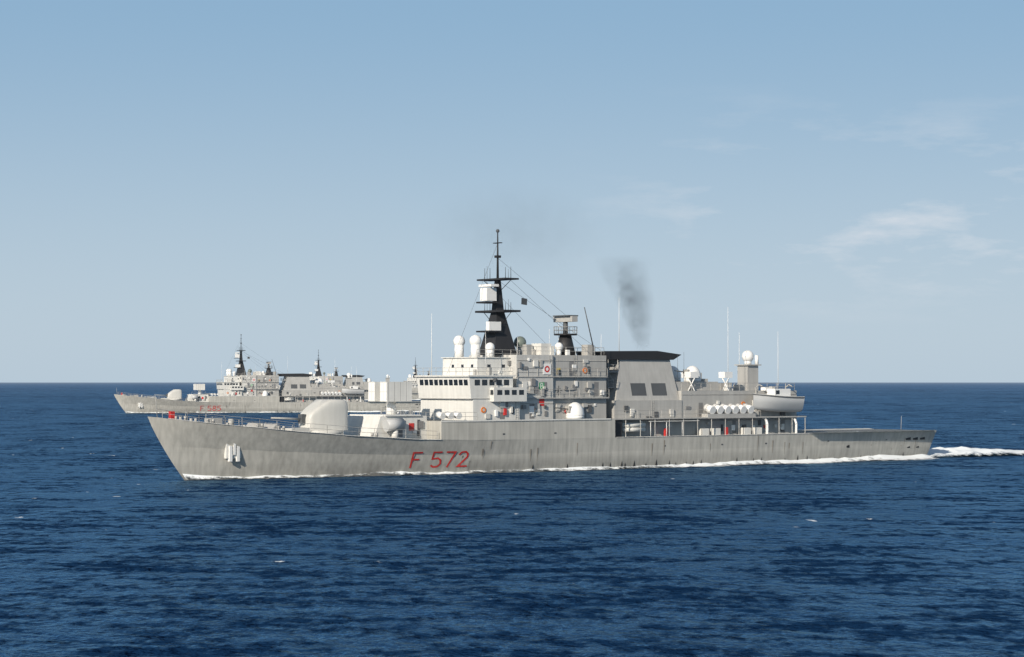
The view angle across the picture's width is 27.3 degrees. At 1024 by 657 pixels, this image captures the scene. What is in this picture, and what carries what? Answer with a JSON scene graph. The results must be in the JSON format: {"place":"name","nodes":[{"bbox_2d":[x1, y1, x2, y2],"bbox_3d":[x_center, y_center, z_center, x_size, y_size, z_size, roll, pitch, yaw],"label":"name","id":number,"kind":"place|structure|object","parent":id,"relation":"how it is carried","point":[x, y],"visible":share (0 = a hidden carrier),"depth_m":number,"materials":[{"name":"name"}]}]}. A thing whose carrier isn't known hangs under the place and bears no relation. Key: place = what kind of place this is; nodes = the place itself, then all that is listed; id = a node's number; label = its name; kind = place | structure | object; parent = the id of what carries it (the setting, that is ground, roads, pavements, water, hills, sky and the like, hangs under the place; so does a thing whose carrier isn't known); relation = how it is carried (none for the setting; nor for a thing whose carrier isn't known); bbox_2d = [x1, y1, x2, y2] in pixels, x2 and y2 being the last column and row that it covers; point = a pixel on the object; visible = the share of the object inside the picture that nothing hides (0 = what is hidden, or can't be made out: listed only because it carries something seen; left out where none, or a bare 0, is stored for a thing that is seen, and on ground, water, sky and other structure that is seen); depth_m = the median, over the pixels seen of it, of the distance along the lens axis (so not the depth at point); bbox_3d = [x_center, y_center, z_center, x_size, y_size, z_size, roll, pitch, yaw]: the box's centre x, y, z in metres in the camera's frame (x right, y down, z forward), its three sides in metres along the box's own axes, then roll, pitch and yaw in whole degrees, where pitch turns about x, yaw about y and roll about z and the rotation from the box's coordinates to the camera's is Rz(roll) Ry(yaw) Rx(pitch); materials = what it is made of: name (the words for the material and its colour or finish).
{"place":"outdoors","nodes":[
{"label":"outdoors","id":0,"kind":"place"},
{"bbox_2d":[0,382,1023,656],"bbox_3d":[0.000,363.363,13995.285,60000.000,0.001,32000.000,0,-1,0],"label":"sea","id":1,"kind":"structure","parent":0,"point":[120,536],"depth_m":138.46,"materials":[{"name":"liquid"}]},
{"bbox_2d":[114,334,420,412],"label":"frigate","id":2,"kind":"object","parent":1,"relation":"on","point":[243,392],"visible":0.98,"depth_m":747.95,"materials":[{"name":"grey metal"}]},
{"bbox_2d":[127,410,420,412],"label":"wake foam","id":3,"kind":"object","parent":1,"relation":"on","point":[274,412],"visible":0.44,"depth_m":745.90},
{"bbox_2d":[279,350,418,399],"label":"frigate","id":4,"kind":"object","parent":1,"relation":"on","point":[335,377],"visible":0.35,"depth_m":1252.86,"materials":[{"name":"grey metal"}]},
{"bbox_2d":[403,358,430,392],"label":"frigate","id":5,"kind":"object","parent":1,"relation":"on","point":[413,379],"visible":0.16,"depth_m":1659.94,"materials":[{"name":"grey metal"}]},
{"bbox_2d":[148,229,935,479],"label":"frigate","id":6,"kind":"object","parent":1,"relation":"on","point":[497,401],"visible":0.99,"depth_m":260.38,"materials":[{"name":"grey metal"}]},
{"bbox_2d":[180,446,1023,478],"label":"wake foam","id":7,"kind":"object","parent":1,"relation":"on","point":[941,451],"visible":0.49,"depth_m":285.88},
{"bbox_2d":[0,0,1023,381],"label":"sky","id":8,"kind":"structure","parent":0,"point":[821,190],"materials":[{"name":"blue"}]}
]}

